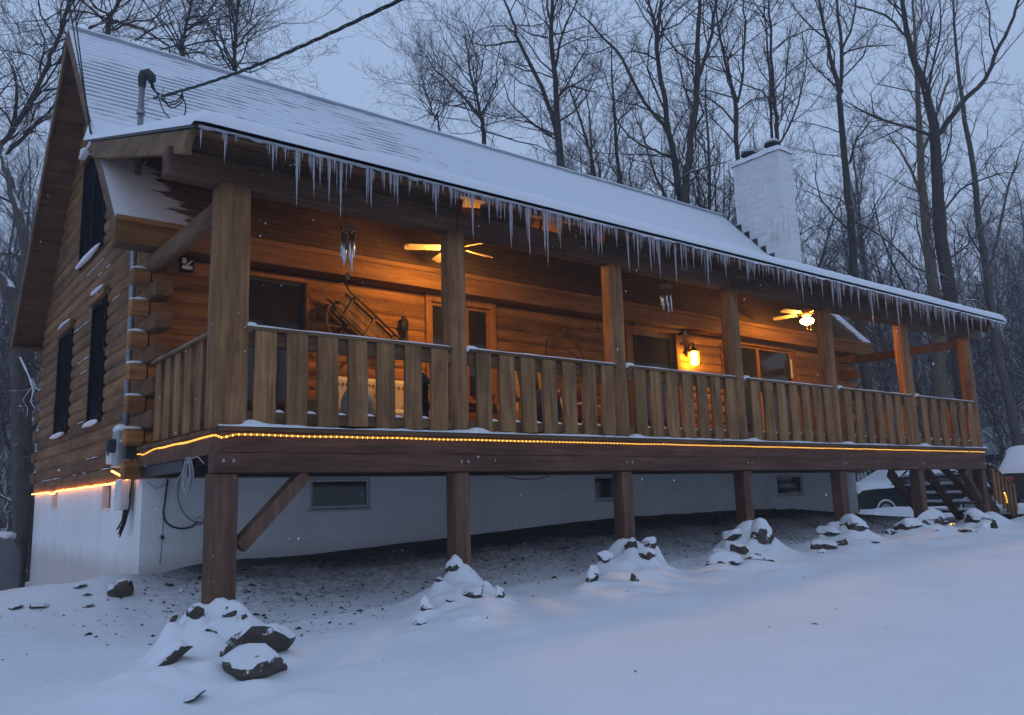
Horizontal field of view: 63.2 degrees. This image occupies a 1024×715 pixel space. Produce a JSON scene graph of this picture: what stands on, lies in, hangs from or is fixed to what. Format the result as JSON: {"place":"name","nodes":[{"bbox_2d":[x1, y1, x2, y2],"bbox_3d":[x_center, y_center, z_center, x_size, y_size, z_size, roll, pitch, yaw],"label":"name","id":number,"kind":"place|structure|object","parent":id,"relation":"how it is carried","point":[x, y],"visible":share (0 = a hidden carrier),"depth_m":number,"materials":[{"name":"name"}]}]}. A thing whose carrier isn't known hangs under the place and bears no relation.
{"place":"outdoors","nodes":[
{"label":"outdoors","id":0,"kind":"place"},
{"bbox_2d":[340,386,375,428],"bbox_3d":[-1.803,0.632,9.803,0.394,0.726,0.430,6,-12,-38],"label":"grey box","id":1,"kind":"object","parent":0,"point":[371,405],"visible":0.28,"depth_m":9.70,"materials":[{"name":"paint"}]},
{"bbox_2d":[307,376,436,430],"bbox_3d":[-1.754,0.698,10.808,1.680,0.930,0.800,6,-12,-38],"label":"sofa","id":2,"kind":"object","parent":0,"point":[342,389],"visible":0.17,"depth_m":10.79,"materials":[{"name":"beige fabric"}]},
{"bbox_2d":[410,373,429,429],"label":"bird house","id":3,"kind":"structure","parent":0,"point":[425,403],"depth_m":9.74,"materials":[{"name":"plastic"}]},
{"bbox_2d":[2,508,983,680],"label":"gravel","id":4,"kind":"structure","parent":0,"point":[324,562],"depth_m":10.52,"materials":[{"name":"stone"}]},
{"bbox_2d":[0,470,1023,714],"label":"snow ground","id":5,"kind":"structure","parent":0,"point":[932,624],"depth_m":6.62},
{"bbox_2d":[0,531,20,590],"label":"fuel tank","id":6,"kind":"object","parent":5,"relation":"on","point":[10,559],"visible":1,"depth_m":15.10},
{"bbox_2d":[0,188,39,442],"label":"bare tree","id":7,"kind":"object","parent":5,"relation":"on","point":[5,350],"visible":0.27,"depth_m":37.49,"materials":[{"name":"brown plant"}]},
{"bbox_2d":[0,216,40,527],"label":"bare tree","id":8,"kind":"object","parent":5,"relation":"on","point":[7,481],"visible":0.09,"depth_m":43.18,"materials":[{"name":"brown plant"}]},
{"bbox_2d":[0,128,43,511],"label":"bare tree","id":9,"kind":"object","parent":5,"relation":"on","point":[1,466],"visible":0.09,"depth_m":65.18,"materials":[{"name":"brown plant"}]},
{"bbox_2d":[0,122,50,531],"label":"bare tree","id":10,"kind":"object","parent":5,"relation":"on","point":[31,355],"visible":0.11,"depth_m":34.27,"materials":[{"name":"brown plant"}]},
{"bbox_2d":[0,91,54,530],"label":"bare tree","id":11,"kind":"object","parent":5,"relation":"on","point":[29,183],"visible":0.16,"depth_m":43.77,"materials":[{"name":"brown plant"}]},
{"bbox_2d":[0,80,147,581],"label":"bare tree","id":12,"kind":"object","parent":5,"relation":"on","point":[22,466],"visible":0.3,"depth_m":16.89,"materials":[{"name":"brown plant"}]},
{"bbox_2d":[0,0,164,158],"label":"bare tree","id":13,"kind":"object","parent":5,"relation":"on","point":[31,100],"visible":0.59,"depth_m":20.97,"materials":[{"name":"brown plant"}]},
{"bbox_2d":[107,578,133,597],"bbox_3d":[-3.932,2.353,8.367,0.245,0.262,0.160,1,-10,-16],"label":"rock","id":14,"kind":"object","parent":5,"relation":"on","point":[122,587],"visible":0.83,"depth_m":8.32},
{"bbox_2d":[0,0,290,95],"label":"bare tree","id":15,"kind":"object","parent":5,"relation":"on","point":[108,21],"visible":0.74,"depth_m":19.99,"materials":[{"name":"brown plant"}]},
{"bbox_2d":[147,639,193,665],"bbox_3d":[-2.380,2.087,5.758,0.341,0.257,0.286,6,-12,-38],"label":"rock","id":16,"kind":"object","parent":5,"relation":"on","point":[170,652],"visible":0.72,"depth_m":5.68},
{"bbox_2d":[59,0,297,68],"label":"bare tree","id":17,"kind":"object","parent":5,"relation":"on","point":[177,40],"visible":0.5,"depth_m":24.90,"materials":[{"name":"brown plant"}]},
{"bbox_2d":[186,605,204,618],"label":"rock","id":18,"kind":"object","parent":5,"relation":"on","point":[195,611],"visible":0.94,"depth_m":6.54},
{"bbox_2d":[141,0,352,94],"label":"bare tree","id":19,"kind":"object","parent":5,"relation":"on","point":[234,46],"visible":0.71,"depth_m":23.78,"materials":[{"name":"brown plant"}]},
{"bbox_2d":[222,643,287,680],"bbox_3d":[-1.712,2.048,5.517,0.422,0.295,0.325,0,-10,-10],"label":"rock","id":20,"kind":"object","parent":5,"relation":"on","point":[251,661],"visible":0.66,"depth_m":5.45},
{"bbox_2d":[219,623,295,656],"bbox_3d":[-1.825,2.092,5.976,0.530,0.359,0.308,-3,-10,4],"label":"rock","id":21,"kind":"object","parent":5,"relation":"on","point":[276,637],"visible":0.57,"depth_m":5.89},
{"bbox_2d":[349,0,518,131],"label":"bare tree","id":22,"kind":"object","parent":5,"relation":"on","point":[436,117],"visible":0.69,"depth_m":32.84,"materials":[{"name":"brown plant"}]},
{"bbox_2d":[11,23,874,585],"bbox_3d":[-0.207,-0.565,17.763,17.080,11.655,8.005,6,-12,-38],"label":"log cabin","id":23,"kind":"object","parent":5,"relation":"on","point":[95,221],"visible":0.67,"depth_m":13.03,"materials":[{"name":"brown wood"}]},
{"bbox_2d":[18,499,31,587],"bbox_3d":[-8.749,3.481,14.934,0.200,1.851,0.123,6,-12,-38],"label":"corner pole","id":24,"kind":"object","parent":23,"relation":"attached to","point":[24,541],"visible":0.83,"depth_m":14.94,"materials":[{"name":"black metal"}]},
{"bbox_2d":[49,319,74,438],"bbox_3d":[-7.353,0.364,13.611,0.166,1.898,1.220,6,-12,-38],"label":"window","id":25,"kind":"structure","parent":23,"relation":"in","point":[65,332],"depth_m":13.69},
{"bbox_2d":[68,0,91,134],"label":"wire pair","id":26,"kind":"object","parent":23,"relation":"attached to","point":[83,86],"visible":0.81,"depth_m":10.88},
{"bbox_2d":[75,141,105,269],"bbox_3d":[-6.455,-2.451,12.821,0.161,1.967,1.754,6,-12,-38],"label":"gable window","id":27,"kind":"structure","parent":23,"relation":"in","point":[93,221],"depth_m":13.01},
{"bbox_2d":[82,284,109,427],"bbox_3d":[-5.874,-0.008,11.750,0.163,1.968,1.008,6,-12,-38],"label":"window","id":28,"kind":"structure","parent":23,"relation":"in","point":[94,413],"depth_m":11.81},
{"bbox_2d":[105,424,130,467],"bbox_3d":[-4.680,1.044,9.879,0.256,0.514,0.302,6,-12,-38],"label":"meter box","id":29,"kind":"object","parent":23,"relation":"attached to","point":[113,445],"visible":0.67,"depth_m":9.79,"materials":[{"name":"paint"}]},
{"bbox_2d":[114,479,132,537],"bbox_3d":[-4.558,1.746,9.770,0.138,0.716,0.349,6,-12,-38],"label":"telephone box","id":30,"kind":"object","parent":23,"relation":"attached to","point":[123,496],"visible":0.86,"depth_m":9.70,"materials":[{"name":"white plastic"}]},
{"bbox_2d":[123,68,185,425],"bbox_3d":[-4.420,-1.446,10.312,0.613,4.592,0.136,-1,-10,-3],"label":"service mast","id":31,"kind":"object","parent":23,"relation":"attached to","point":[146,75],"visible":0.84,"depth_m":10.53,"materials":[{"name":"metal"}]},
{"bbox_2d":[144,0,402,100],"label":"power cable","id":32,"kind":"object","parent":31,"relation":"attached to","point":[348,24],"visible":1,"depth_m":8.01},
{"bbox_2d":[148,479,203,561],"bbox_3d":[-3.860,1.895,9.677,0.752,0.961,0.040,6,-12,-38],"label":"cable","id":33,"kind":"object","parent":23,"relation":"attached to","point":[167,523],"depth_m":9.63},
{"bbox_2d":[179,255,193,273],"bbox_3d":[-3.950,-1.129,10.107,0.150,0.190,0.088,6,-12,-38],"label":"porch light box","id":34,"kind":"object","parent":23,"relation":"attached to","point":[182,259],"visible":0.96,"depth_m":10.08,"materials":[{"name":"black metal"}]},
{"bbox_2d":[247,271,309,424],"bbox_3d":[-3.135,0.022,10.625,1.110,2.225,0.125,6,-12,-38],"label":"sliding door","id":35,"kind":"structure","parent":23,"relation":"in","point":[287,305],"depth_m":10.80,"materials":[{"name":"black glass"}]},
{"bbox_2d":[308,478,372,512],"bbox_3d":[-2.274,1.821,11.016,0.930,0.429,0.105,6,-12,-38],"label":"basement window","id":36,"kind":"structure","parent":23,"relation":"in","point":[331,494],"depth_m":11.02,"materials":[{"name":"glass"}]},
{"bbox_2d":[325,301,362,334],"bbox_3d":[-2.243,-0.401,11.158,0.201,0.741,0.760,-7,-11,27],"label":"wagon wheel","id":37,"kind":"object","parent":23,"relation":"attached to","point":[344,328],"visible":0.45,"depth_m":11.09,"materials":[{"name":"brown wood"}]},
{"bbox_2d":[325,278,400,339],"bbox_3d":[-1.976,-0.488,11.285,0.195,1.032,1.331,-10,-13,40],"label":"wooden sled","id":38,"kind":"object","parent":23,"relation":"attached to","point":[348,302],"visible":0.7,"depth_m":11.27,"materials":[{"name":"brown wood"}]},
{"bbox_2d":[423,293,498,404],"bbox_3d":[-0.759,-0.103,12.513,1.320,1.600,0.155,6,-12,-38],"label":"window","id":39,"kind":"structure","parent":23,"relation":"in","point":[480,323],"depth_m":12.71,"materials":[{"name":"brown wood"}]},
{"bbox_2d":[545,325,584,359],"bbox_3d":[0.881,-0.153,13.717,0.880,0.799,0.058,6,-12,-38],"label":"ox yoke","id":40,"kind":"object","parent":23,"relation":"attached to","point":[566,327],"visible":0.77,"depth_m":13.78,"materials":[{"name":"brown wood"}]},
{"bbox_2d":[594,476,634,502],"bbox_3d":[1.704,2.226,14.091,0.940,0.439,0.105,6,-12,-38],"label":"basement window","id":41,"kind":"structure","parent":23,"relation":"in","point":[603,485],"depth_m":13.98,"materials":[{"name":"plastic"}]},
{"bbox_2d":[624,322,686,437],"bbox_3d":[2.643,0.511,15.036,1.500,2.390,0.240,6,-12,-38],"label":"door","id":42,"kind":"structure","parent":23,"relation":"in","point":[648,345],"depth_m":15.16,"materials":[{"name":"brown wood"}]},
{"bbox_2d":[685,342,699,365],"bbox_3d":[3.387,-0.071,15.609,0.201,0.455,0.258,6,-12,-38],"label":"wall lantern","id":43,"kind":"object","parent":23,"relation":"attached to","point":[692,352],"depth_m":15.54,"materials":[{"name":"glass"}]},
{"bbox_2d":[740,339,801,440],"bbox_3d":[5.211,0.826,17.085,2.220,2.300,0.125,6,-12,-38],"label":"glass door","id":44,"kind":"structure","parent":23,"relation":"in","point":[759,360],"depth_m":17.30,"materials":[{"name":"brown wood"}]},
{"bbox_2d":[776,475,805,496],"bbox_3d":[5.734,2.652,17.204,0.980,0.439,0.105,6,-12,-38],"label":"basement window","id":45,"kind":"structure","parent":23,"relation":"in","point":[787,485],"depth_m":17.22,"materials":[{"name":"plastic"}]},
{"bbox_2d":[445,554,462,573],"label":"rock","id":46,"kind":"object","parent":5,"relation":"on","point":[454,562],"visible":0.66,"depth_m":8.27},
{"bbox_2d":[333,0,579,163],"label":"bare tree","id":47,"kind":"object","parent":5,"relation":"on","point":[471,106],"visible":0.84,"depth_m":30.84,"materials":[{"name":"brown plant"}]},
{"bbox_2d":[460,586,482,597],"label":"rock","id":48,"kind":"object","parent":5,"relation":"on","point":[472,591],"visible":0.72,"depth_m":7.61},
{"bbox_2d":[0,347,1023,531],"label":"underbrush","id":49,"kind":"object","parent":5,"relation":"on","point":[4,505],"visible":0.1,"depth_m":34.05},
{"bbox_2d":[401,0,649,167],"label":"bare tree","id":50,"kind":"object","parent":5,"relation":"on","point":[554,117],"visible":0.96,"depth_m":26.95,"materials":[{"name":"brown plant"}]},
{"bbox_2d":[83,109,1006,603],"bbox_3d":[2.350,0.242,13.621,16.384,6.323,4.759,6,-12,-38],"label":"porch","id":51,"kind":"object","parent":5,"relation":"on","point":[235,177],"visible":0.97,"depth_m":9.31,"materials":[{"name":"wood"}]},
{"bbox_2d":[176,456,203,510],"bbox_3d":[-3.116,1.208,7.970,0.061,0.506,0.834,6,-12,-38],"label":"cord coil","id":52,"kind":"object","parent":51,"relation":"hanging from","point":[189,480],"visible":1,"depth_m":7.90,"materials":[{"name":"paint"}]},
{"bbox_2d":[340,220,355,279],"bbox_3d":[-1.744,-1.293,8.841,0.169,0.966,0.169,6,-12,-38],"label":"wind chime","id":53,"kind":"object","parent":51,"relation":"hanging from","point":[344,246],"visible":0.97,"depth_m":8.81,"materials":[{"name":"grey metal"}]},
{"bbox_2d":[404,235,492,262],"bbox_3d":[-0.753,-1.548,11.129,1.284,0.891,1.286,6,-12,-38],"label":"ceiling fan","id":54,"kind":"object","parent":51,"relation":"hanging from","point":[411,246],"visible":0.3,"depth_m":11.01,"materials":[{"name":"gold metal"}]},
{"bbox_2d":[515,370,561,433],"bbox_3d":[0.381,0.588,11.974,0.771,1.408,0.608,6,-12,-38],"label":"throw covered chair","id":55,"kind":"object","parent":51,"relation":"on","point":[538,394],"visible":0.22,"depth_m":11.86,"materials":[{"name":"brown wood"}]},
{"bbox_2d":[137,433,981,455],"bbox_3d":[2.594,1.501,13.065,15.263,0.054,2.770,6,-12,-38],"label":"rope light","id":56,"kind":"object","parent":51,"relation":"attached to","point":[507,441],"visible":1,"depth_m":9.16,"materials":[{"name":"yellow"}]},
{"bbox_2d":[659,281,672,318],"bbox_3d":[2.197,-0.962,11.901,0.189,0.832,0.189,6,-12,-38],"label":"wind chime","id":57,"kind":"object","parent":51,"relation":"hanging from","point":[665,286],"visible":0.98,"depth_m":11.85,"materials":[{"name":"grey metal"}]},
{"bbox_2d":[773,308,813,329],"bbox_3d":[5.639,-0.925,16.069,1.278,0.851,1.290,6,-12,-38],"label":"ceiling fan","id":58,"kind":"object","parent":51,"relation":"hanging from","point":[806,314],"visible":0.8,"depth_m":15.97,"materials":[{"name":"gold metal"}]},
{"bbox_2d":[533,28,649,190],"bbox_3d":[4.046,-4.037,39.208,5.792,23.480,7.279,-3,-10,10],"label":"bare tree","id":59,"kind":"object","parent":5,"relation":"on","point":[589,118],"visible":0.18,"depth_m":38.92,"materials":[{"name":"brown plant"}]},
{"bbox_2d":[538,8,665,191],"bbox_3d":[1.900,-3.485,28.576,8.257,19.026,7.125,-1,-10,-3],"label":"bare tree","id":60,"kind":"object","parent":5,"relation":"on","point":[618,174],"visible":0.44,"depth_m":29.15,"materials":[{"name":"brown plant"}]},
{"bbox_2d":[548,51,656,187],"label":"bare tree","id":61,"kind":"object","parent":5,"relation":"on","point":[623,166],"visible":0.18,"depth_m":43.25,"materials":[{"name":"brown plant"}]},
{"bbox_2d":[540,0,741,201],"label":"bare tree","id":62,"kind":"object","parent":5,"relation":"on","point":[666,127],"visible":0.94,"depth_m":25.81,"materials":[{"name":"brown plant"}]},
{"bbox_2d":[623,129,707,207],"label":"bare tree","id":63,"kind":"object","parent":5,"relation":"on","point":[654,160],"visible":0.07,"depth_m":33.63,"materials":[{"name":"brown plant"}]},
{"bbox_2d":[622,1,743,224],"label":"bare tree","id":64,"kind":"object","parent":5,"relation":"on","point":[709,190],"visible":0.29,"depth_m":30.63,"materials":[{"name":"brown plant"}]},
{"bbox_2d":[647,112,735,223],"bbox_3d":[7.838,-2.340,35.450,7.021,18.616,4.769,-9,-12,35],"label":"bare tree","id":65,"kind":"object","parent":5,"relation":"on","point":[729,215],"visible":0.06,"depth_m":36.56,"materials":[{"name":"brown plant"}]},
{"bbox_2d":[682,113,764,220],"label":"bare tree","id":66,"kind":"object","parent":5,"relation":"on","point":[706,178],"visible":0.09,"depth_m":39.02,"materials":[{"name":"brown plant"}]},
{"bbox_2d":[704,550,743,565],"bbox_3d":[2.434,2.341,9.543,0.418,0.255,0.321,-6,-10,22],"label":"rock","id":67,"kind":"object","parent":5,"relation":"on","point":[725,557],"visible":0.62,"depth_m":9.47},
{"bbox_2d":[640,0,812,209],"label":"bare tree","id":68,"kind":"object","parent":5,"relation":"on","point":[693,125],"visible":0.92,"depth_m":24.95,"materials":[{"name":"brown plant"}]},
{"bbox_2d":[635,0,823,160],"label":"bare tree","id":69,"kind":"object","parent":5,"relation":"on","point":[734,97],"visible":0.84,"depth_m":25.94,"materials":[{"name":"brown plant"}]},
{"bbox_2d":[741,551,778,561],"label":"rock","id":70,"kind":"object","parent":5,"relation":"on","point":[759,555],"visible":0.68,"depth_m":9.66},
{"bbox_2d":[686,82,837,268],"bbox_3d":[8.995,-2.390,31.319,6.460,17.129,4.388,2,-11,-24],"label":"bare tree","id":71,"kind":"object","parent":5,"relation":"on","point":[715,201],"visible":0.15,"depth_m":32.04,"materials":[{"name":"brown plant"}]},
{"bbox_2d":[750,517,773,544],"bbox_3d":[3.220,2.264,10.633,0.313,0.441,0.244,6,-12,-38],"label":"rock","id":72,"kind":"object","parent":5,"relation":"on","point":[761,530],"visible":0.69,"depth_m":10.56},
{"bbox_2d":[688,0,873,142],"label":"bare tree","id":73,"kind":"object","parent":5,"relation":"on","point":[770,66],"visible":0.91,"depth_m":28.12,"materials":[{"name":"brown plant"}]},
{"bbox_2d":[741,110,885,325],"bbox_3d":[12.236,-2.037,34.203,5.537,17.347,6.699,5,-12,-34],"label":"bare tree","id":74,"kind":"object","parent":5,"relation":"on","point":[832,221],"visible":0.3,"depth_m":34.60,"materials":[{"name":"brown plant"}]},
{"bbox_2d":[810,539,837,549],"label":"rock","id":75,"kind":"object","parent":5,"relation":"on","point":[816,544],"visible":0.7,"depth_m":10.87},
{"bbox_2d":[803,247,897,476],"bbox_3d":[14.466,0.706,35.455,4.432,12.066,4.248,-7,-11,29],"label":"bare tree","id":76,"kind":"object","parent":5,"relation":"on","point":[872,366],"visible":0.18,"depth_m":35.20,"materials":[{"name":"brown plant"}]},
{"bbox_2d":[839,514,868,531],"bbox_3d":[5.017,2.484,12.220,0.341,0.380,0.348,6,-12,-38],"label":"rock","id":77,"kind":"object","parent":5,"relation":"on","point":[852,522],"visible":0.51,"depth_m":12.13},
{"bbox_2d":[795,126,929,411],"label":"bare tree","id":78,"kind":"object","parent":5,"relation":"on","point":[889,245],"visible":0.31,"depth_m":45.17,"materials":[{"name":"brown plant"}]},
{"bbox_2d":[765,0,970,473],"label":"bare tree","id":79,"kind":"object","parent":5,"relation":"on","point":[865,375],"visible":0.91,"depth_m":28.89,"materials":[{"name":"brown plant"}]},
{"bbox_2d":[795,79,956,444],"bbox_3d":[15.473,-2.919,37.516,8.185,19.896,7.131,2,-10,-21],"label":"bare tree","id":80,"kind":"object","parent":5,"relation":"on","point":[862,259],"visible":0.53,"depth_m":38.05,"materials":[{"name":"brown plant"}]},
{"bbox_2d":[828,217,926,415],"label":"bare tree","id":81,"kind":"object","parent":5,"relation":"on","point":[885,282],"visible":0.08,"depth_m":49.72,"materials":[{"name":"brown plant"}]},
{"bbox_2d":[764,0,1023,469],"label":"bare tree","id":82,"kind":"object","parent":5,"relation":"on","point":[941,244],"visible":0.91,"depth_m":29.81,"materials":[{"name":"brown plant"}]},
{"bbox_2d":[893,517,922,530],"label":"rock","id":83,"kind":"object","parent":5,"relation":"on","point":[908,523],"visible":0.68,"depth_m":13.04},
{"bbox_2d":[853,247,964,444],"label":"bare tree","id":84,"kind":"object","parent":5,"relation":"on","point":[914,340],"visible":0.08,"depth_m":41.44,"materials":[{"name":"brown plant"}]},
{"bbox_2d":[846,0,1000,469],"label":"bare tree","id":85,"kind":"object","parent":5,"relation":"on","point":[939,377],"visible":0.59,"depth_m":32.92,"materials":[{"name":"brown plant"}]},
{"bbox_2d":[856,469,991,511],"bbox_3d":[11.837,4.068,25.057,4.624,1.646,2.168,0,-10,-13],"label":"parked car","id":86,"kind":"object","parent":5,"relation":"on","point":[876,489],"visible":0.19,"depth_m":23.96,"materials":[{"name":"white paint"}]},
{"bbox_2d":[843,98,1022,427],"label":"bare tree","id":87,"kind":"object","parent":5,"relation":"on","point":[905,288],"visible":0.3,"depth_m":36.84,"materials":[{"name":"brown plant"}]},
{"bbox_2d":[917,507,948,524],"bbox_3d":[6.828,2.658,13.652,0.606,0.405,0.398,-3,-10,9],"label":"rock","id":88,"kind":"object","parent":5,"relation":"on","point":[930,516],"visible":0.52,"depth_m":13.51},
{"bbox_2d":[847,161,1023,442],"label":"bare tree","id":89,"kind":"object","parent":5,"relation":"on","point":[916,382],"visible":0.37,"depth_m":35.50,"materials":[{"name":"brown plant"}]},
{"bbox_2d":[882,286,991,438],"bbox_3d":[19.970,1.668,39.499,5.338,10.586,4.350,7,-13,-43],"label":"bare tree","id":90,"kind":"object","parent":5,"relation":"on","point":[918,410],"visible":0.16,"depth_m":39.80,"materials":[{"name":"brown plant"}]},
{"bbox_2d":[887,463,1018,519],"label":"staircase","id":91,"kind":"structure","parent":5,"relation":"on","point":[1001,483],"depth_m":17.74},
{"bbox_2d":[883,0,1023,502],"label":"bare tree","id":92,"kind":"object","parent":5,"relation":"on","point":[1016,437],"visible":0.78,"depth_m":30.92,"materials":[{"name":"brown plant"}]},
{"bbox_2d":[911,206,1022,426],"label":"bare tree","id":93,"kind":"object","parent":5,"relation":"on","point":[974,307],"visible":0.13,"depth_m":44.29,"materials":[{"name":"brown plant"}]},
{"bbox_2d":[916,208,1023,458],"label":"bare tree","id":94,"kind":"object","parent":5,"relation":"on","point":[991,352],"visible":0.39,"depth_m":36.38,"materials":[{"name":"brown plant"}]},
{"bbox_2d":[963,508,993,522],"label":"rock","id":95,"kind":"object","parent":5,"relation":"on","point":[973,515],"visible":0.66,"depth_m":14.60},
{"bbox_2d":[939,186,1023,423],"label":"bare tree","id":96,"kind":"object","parent":5,"relation":"on","point":[974,286],"visible":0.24,"depth_m":47.42,"materials":[{"name":"brown plant"}]},
{"bbox_2d":[949,82,1023,292],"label":"bare tree","id":97,"kind":"object","parent":5,"relation":"on","point":[1011,200],"visible":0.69,"depth_m":34.01,"materials":[{"name":"brown plant"}]},
{"bbox_2d":[956,226,1023,440],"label":"bare tree","id":98,"kind":"object","parent":5,"relation":"on","point":[1007,347],"visible":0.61,"depth_m":34.83,"materials":[{"name":"brown plant"}]},
{"bbox_2d":[958,422,1023,494],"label":"bush","id":99,"kind":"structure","parent":5,"relation":"on","point":[992,457],"depth_m":37.54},
{"bbox_2d":[960,210,1023,408],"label":"bare tree","id":100,"kind":"object","parent":5,"relation":"on","point":[1018,276],"visible":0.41,"depth_m":41.77,"materials":[{"name":"brown plant"}]},
{"bbox_2d":[962,224,1023,423],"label":"bare tree","id":101,"kind":"object","parent":5,"relation":"on","point":[1007,313],"visible":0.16,"depth_m":45.01,"materials":[{"name":"brown plant"}]},
{"bbox_2d":[963,208,1023,417],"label":"bare tree","id":102,"kind":"object","parent":5,"relation":"on","point":[1011,246],"visible":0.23,"depth_m":48.18,"materials":[{"name":"brown plant"}]},
{"bbox_2d":[967,252,1023,423],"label":"bare tree","id":103,"kind":"object","parent":5,"relation":"on","point":[1011,366],"visible":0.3,"depth_m":38.12,"materials":[{"name":"brown plant"}]},
{"bbox_2d":[969,134,1023,322],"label":"bare tree","id":104,"kind":"object","parent":5,"relation":"on","point":[1009,211],"visible":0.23,"depth_m":51.09,"materials":[{"name":"brown plant"}]},
{"bbox_2d":[994,217,1023,384],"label":"bare tree","id":105,"kind":"object","parent":5,"relation":"on","point":[1017,328],"visible":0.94,"depth_m":32.28,"materials":[{"name":"brown plant"}]},
{"bbox_2d":[999,445,1023,502],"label":"parked car","id":106,"kind":"object","parent":5,"relation":"on","point":[1011,468],"visible":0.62,"depth_m":21.43,"materials":[{"name":"white paint"}]},
{"bbox_2d":[4,11,1019,713],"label":"snowflakes","id":107,"kind":"object","parent":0,"point":[454,345],"visible":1,"depth_m":3.33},
{"bbox_2d":[0,0,1023,463],"label":"sky","id":108,"kind":"structure","parent":0,"point":[341,82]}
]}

